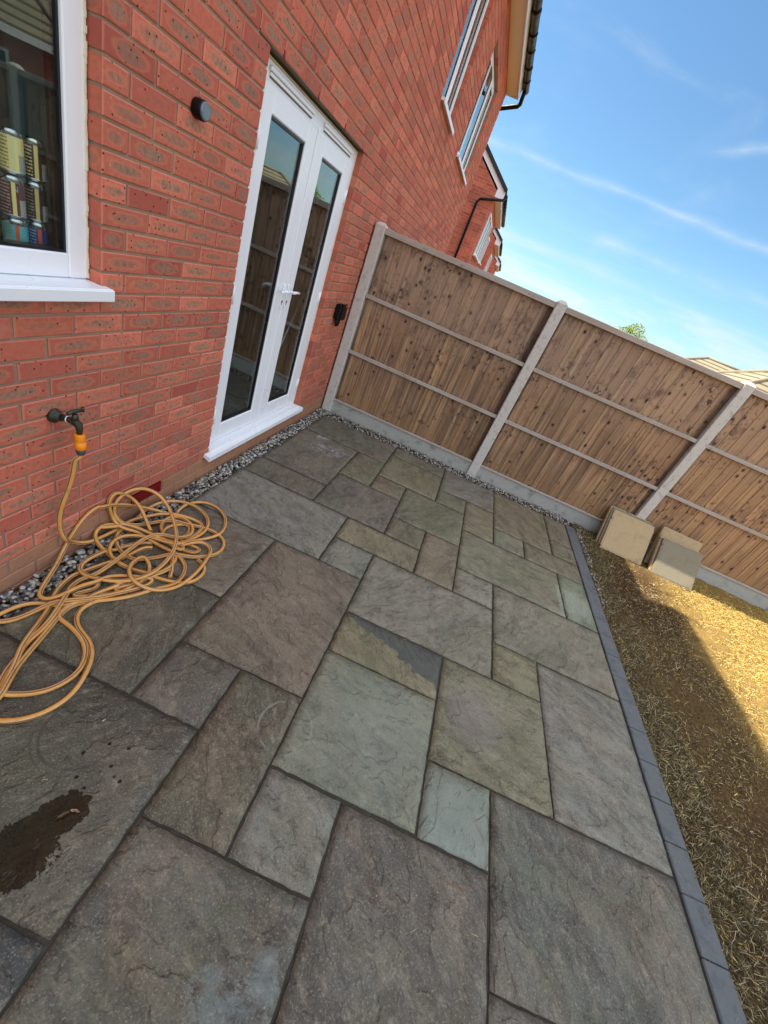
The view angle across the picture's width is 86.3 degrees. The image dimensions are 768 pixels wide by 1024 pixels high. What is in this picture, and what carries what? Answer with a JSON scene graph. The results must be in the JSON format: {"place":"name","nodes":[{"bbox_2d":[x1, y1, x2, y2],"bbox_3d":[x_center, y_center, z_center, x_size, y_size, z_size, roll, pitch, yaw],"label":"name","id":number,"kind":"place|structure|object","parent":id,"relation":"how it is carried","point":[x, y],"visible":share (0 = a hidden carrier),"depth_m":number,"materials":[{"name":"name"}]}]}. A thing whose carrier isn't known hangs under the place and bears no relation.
{"place":"outdoors","nodes":[
{"label":"outdoors","id":0,"kind":"place"},
{"bbox_2d":[0,415,718,1023],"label":"patio","id":1,"kind":"structure","parent":0,"point":[162,927],"depth_m":1.58,"materials":[{"name":"stone"}]},
{"bbox_2d":[55,811,69,819],"bbox_3d":[-0.965,0.911,1.229,0.010,0.007,0.036,41,34,27],"label":"leaf","id":2,"kind":"object","parent":1,"relation":"on","point":[63,814],"visible":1,"depth_m":1.23,"materials":[{"name":"brown plant"}]},
{"bbox_2d":[0,432,226,723],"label":"garden hose","id":3,"kind":"object","parent":1,"relation":"on","point":[43,630],"visible":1,"depth_m":1.93,"materials":[{"name":"rubber"}]},
{"bbox_2d":[0,416,718,1023],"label":"patio joints","id":4,"kind":"object","parent":1,"relation":"on","point":[24,932],"visible":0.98,"depth_m":1.54,"materials":[{"name":"grey concrete"}]},
{"bbox_2d":[323,411,583,532],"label":"fence gravel","id":5,"kind":"structure","parent":0,"point":[489,486],"depth_m":4.70,"materials":[{"name":"grey gravel"}]},
{"bbox_2d":[488,0,767,369],"label":"sky","id":6,"kind":"structure","parent":0,"point":[632,164],"materials":[{"name":"blue"}]},
{"label":"ground","id":7,"kind":"structure","parent":0,"visible":0},
{"bbox_2d":[0,0,437,597],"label":"brick house","id":8,"kind":"structure","parent":7,"relation":"on","point":[164,280],"depth_m":1.86,"materials":[{"name":"red brick"}]},
{"bbox_2d":[1,214,28,241],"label":"drinks can","id":9,"kind":"object","parent":8,"relation":"on","point":[13,228],"visible":0.58,"depth_m":1.33,"materials":[{"name":"metal"}]},
{"bbox_2d":[0,170,26,218],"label":"drinks can","id":10,"kind":"object","parent":9,"relation":"on","point":[12,197],"visible":1,"depth_m":1.29,"materials":[{"name":"metal"}]},
{"bbox_2d":[0,124,25,176],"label":"drinks can","id":11,"kind":"object","parent":10,"relation":"on","point":[12,159],"visible":1,"depth_m":1.24,"materials":[{"name":"metal"}]},
{"bbox_2d":[0,0,51,232],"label":"curtain","id":12,"kind":"object","parent":8,"relation":"hanging from","point":[22,100],"visible":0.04,"depth_m":1.50,"materials":[{"name":"beige fabric"}]},
{"bbox_2d":[26,218,49,244],"bbox_3d":[-1.206,-0.948,1.426,0.066,0.112,0.066,25,30,2],"label":"drinks can","id":13,"kind":"object","parent":8,"relation":"on","point":[39,233],"visible":0.5,"depth_m":1.40,"materials":[{"name":"metal"}]},
{"bbox_2d":[22,177,47,223],"bbox_3d":[-1.166,-1.037,1.367,0.066,0.112,0.066,25,30,2],"label":"drinks can","id":14,"kind":"object","parent":13,"relation":"on","point":[36,201],"visible":0.91,"depth_m":1.35,"materials":[{"name":"metal"}]},
{"bbox_2d":[21,133,47,183],"bbox_3d":[-1.125,-1.132,1.314,0.066,0.112,0.066,25,30,2],"label":"drinks can","id":15,"kind":"object","parent":14,"relation":"on","point":[35,157],"visible":0.91,"depth_m":1.30,"materials":[{"name":"metal"}]},
{"bbox_2d":[0,0,114,301],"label":"window","id":16,"kind":"structure","parent":8,"relation":"in","point":[58,271],"depth_m":1.30,"materials":[{"name":"white plastic"}]},
{"bbox_2d":[47,407,84,434],"bbox_3d":[-1.226,-0.365,1.594,0.115,0.100,0.075,22,30,-3],"label":"outdoor tap","id":17,"kind":"object","parent":8,"relation":"attached to","point":[55,415],"visible":1,"depth_m":1.58,"materials":[{"name":"metal"}]},
{"bbox_2d":[191,96,210,121],"bbox_3d":[-0.709,-1.558,1.587,0.048,0.066,0.066,25,30,2],"label":"wall light","id":18,"kind":"object","parent":8,"relation":"attached to","point":[200,109],"visible":1,"depth_m":1.57,"materials":[{"name":"black plastic"}]},
{"bbox_2d":[211,77,317,436],"bbox_3d":[-0.807,-1.414,2.659,0.132,1.906,0.682,25,30,2],"label":"door","id":19,"kind":"structure","parent":8,"relation":"in","point":[277,108],"depth_m":2.57,"materials":[{"name":"white plastic"}]},
{"bbox_2d":[280,289,305,346],"bbox_3d":[-0.939,-1.462,3.664,0.014,1.028,0.590,25,30,2],"label":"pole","id":20,"kind":"object","parent":8,"relation":"in","point":[292,318],"visible":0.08,"depth_m":3.66,"materials":[{"name":"white"}]},
{"bbox_2d":[260,129,352,413],"bbox_3d":[-0.642,-1.718,3.261,0.132,1.906,0.695,25,30,2],"label":"door","id":21,"kind":"structure","parent":8,"relation":"in","point":[327,153],"depth_m":3.21,"materials":[{"name":"white plastic"}]},
{"bbox_2d":[333,303,347,325],"bbox_3d":[-0.429,-1.914,3.978,0.081,0.213,0.135,25,30,2],"label":"outdoor socket","id":22,"kind":"object","parent":8,"relation":"attached to","point":[340,312],"visible":1,"depth_m":3.93,"materials":[{"name":"black plastic"}]},
{"bbox_2d":[0,408,570,618],"bbox_3d":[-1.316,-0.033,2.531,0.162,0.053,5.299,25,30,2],"label":"wall gravel","id":23,"kind":"structure","parent":7,"relation":"on","point":[12,597],"depth_m":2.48,"materials":[{"name":"grey gravel"}]},
{"bbox_2d":[319,0,542,407],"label":"brick house","id":24,"kind":"structure","parent":7,"relation":"on","point":[475,67],"depth_m":4.84,"materials":[{"name":"red brick"}]},
{"bbox_2d":[441,0,488,135],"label":"window","id":25,"kind":"structure","parent":24,"relation":"in","point":[447,108],"depth_m":4.40,"materials":[{"name":"white plastic"}]},
{"bbox_2d":[456,51,493,185],"bbox_3d":[1.360,-5.791,6.085,0.172,1.213,1.502,25,30,2],"label":"window","id":26,"kind":"structure","parent":24,"relation":"in","point":[485,94],"depth_m":6.15,"materials":[{"name":"white plastic"}]},
{"bbox_2d":[446,143,507,267],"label":"brick house","id":27,"kind":"structure","parent":7,"relation":"on","point":[482,215],"depth_m":12.41,"materials":[{"name":"red brick"}]},
{"bbox_2d":[473,212,491,263],"bbox_3d":[3.480,-9.432,14.238,0.118,1.210,2.760,25,30,2],"label":"window","id":28,"kind":"structure","parent":27,"relation":"in","point":[484,236],"depth_m":13.94,"materials":[{"name":"white plastic"}]},
{"bbox_2d":[478,237,489,265],"bbox_3d":[4.044,-10.460,16.447,0.118,0.940,0.960,25,30,2],"label":"window","id":29,"kind":"structure","parent":27,"relation":"in","point":[482,254],"depth_m":16.30,"materials":[{"name":"white plastic"}]},
{"bbox_2d":[478,228,502,271],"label":"brick house","id":30,"kind":"structure","parent":7,"relation":"on","point":[494,248],"depth_m":19.22,"materials":[{"name":"red brick"}]},
{"bbox_2d":[484,254,491,271],"bbox_3d":[5.233,-12.361,20.871,0.118,1.190,2.260,25,30,2],"label":"window","id":31,"kind":"structure","parent":30,"relation":"in","point":[490,258],"depth_m":20.59,"materials":[{"name":"white plastic"}]},
{"bbox_2d":[488,257,500,274],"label":"brick house","id":32,"kind":"structure","parent":7,"relation":"on","point":[495,265],"depth_m":27.29,"materials":[{"name":"red brick"}]},
{"bbox_2d":[322,221,767,612],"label":"timber fence","id":33,"kind":"object","parent":7,"relation":"on","point":[564,410],"visible":0.77,"depth_m":4.26,"materials":[{"name":"wood"}]},
{"bbox_2d":[619,323,647,340],"bbox_3d":[7.588,-4.397,14.663,1.793,4.668,1.664,25,30,2],"label":"tree","id":34,"kind":"object","parent":7,"relation":"on","point":[629,330],"visible":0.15,"depth_m":13.53,"materials":[{"name":"green plant"}]},
{"bbox_2d":[565,525,747,1023],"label":"patio edging","id":35,"kind":"object","parent":7,"relation":"on","point":[725,999],"visible":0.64,"depth_m":1.90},
{"bbox_2d":[571,534,739,1020],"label":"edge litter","id":36,"kind":"object","parent":35,"relation":"on","point":[666,811],"visible":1,"depth_m":1.86,"materials":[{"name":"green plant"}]},
{"bbox_2d":[570,523,767,1023],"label":"lawn bed","id":37,"kind":"object","parent":7,"relation":"on","point":[702,713],"visible":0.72,"depth_m":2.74,"materials":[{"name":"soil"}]},
{"bbox_2d":[577,530,609,607],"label":"kerb gravel","id":38,"kind":"structure","parent":37,"relation":"on","point":[589,560],"depth_m":3.98,"materials":[{"name":"grey gravel"}]},
{"bbox_2d":[595,505,649,541],"bbox_3d":[2.625,0.222,4.510,0.460,0.450,0.034,25,-1,2],"label":"paving slab","id":39,"kind":"object","parent":37,"relation":"on","point":[604,521],"depth_m":4.51,"materials":[{"name":"beige stone"}]},
{"bbox_2d":[597,507,651,544],"bbox_3d":[2.632,0.244,4.482,0.470,0.460,0.038,25,-3,2],"label":"paving slab","id":40,"kind":"object","parent":37,"relation":"on","point":[605,524],"depth_m":4.48,"materials":[{"name":"beige stone"}]},
{"bbox_2d":[599,509,654,564],"bbox_3d":[2.639,0.275,4.452,0.480,0.460,0.042,25,-5,2],"label":"paving slab","id":41,"kind":"object","parent":37,"relation":"on","point":[627,537],"depth_m":4.43,"materials":[{"name":"beige stone"}]},
{"bbox_2d":[643,526,702,563],"bbox_3d":[3.170,0.449,4.497,0.450,0.450,0.040,26,8,4],"label":"paving slab","id":42,"kind":"object","parent":37,"relation":"on","point":[667,532],"depth_m":4.46,"materials":[{"name":"beige stone"}]},
{"bbox_2d":[647,535,698,569],"bbox_3d":[3.112,0.529,4.405,0.450,0.420,0.038,24,-7,1],"label":"paving slab","id":43,"kind":"object","parent":37,"relation":"on","point":[654,552],"depth_m":4.41,"materials":[{"name":"beige stone"}]},
{"bbox_2d":[650,538,702,590],"bbox_3d":[3.119,0.557,4.367,0.460,0.420,0.040,24,-7,1],"label":"paving slab","id":44,"kind":"object","parent":37,"relation":"on","point":[676,564],"depth_m":4.35,"materials":[{"name":"grey stone"}]},
{"bbox_2d":[684,357,739,370],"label":"house","id":45,"kind":"structure","parent":7,"relation":"on","point":[712,363],"depth_m":25.07,"materials":[{"name":"tile"}]},
{"bbox_2d":[716,370,767,393],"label":"house","id":46,"kind":"structure","parent":7,"relation":"on","point":[758,379],"depth_m":17.25,"materials":[{"name":"tile"}]}
]}

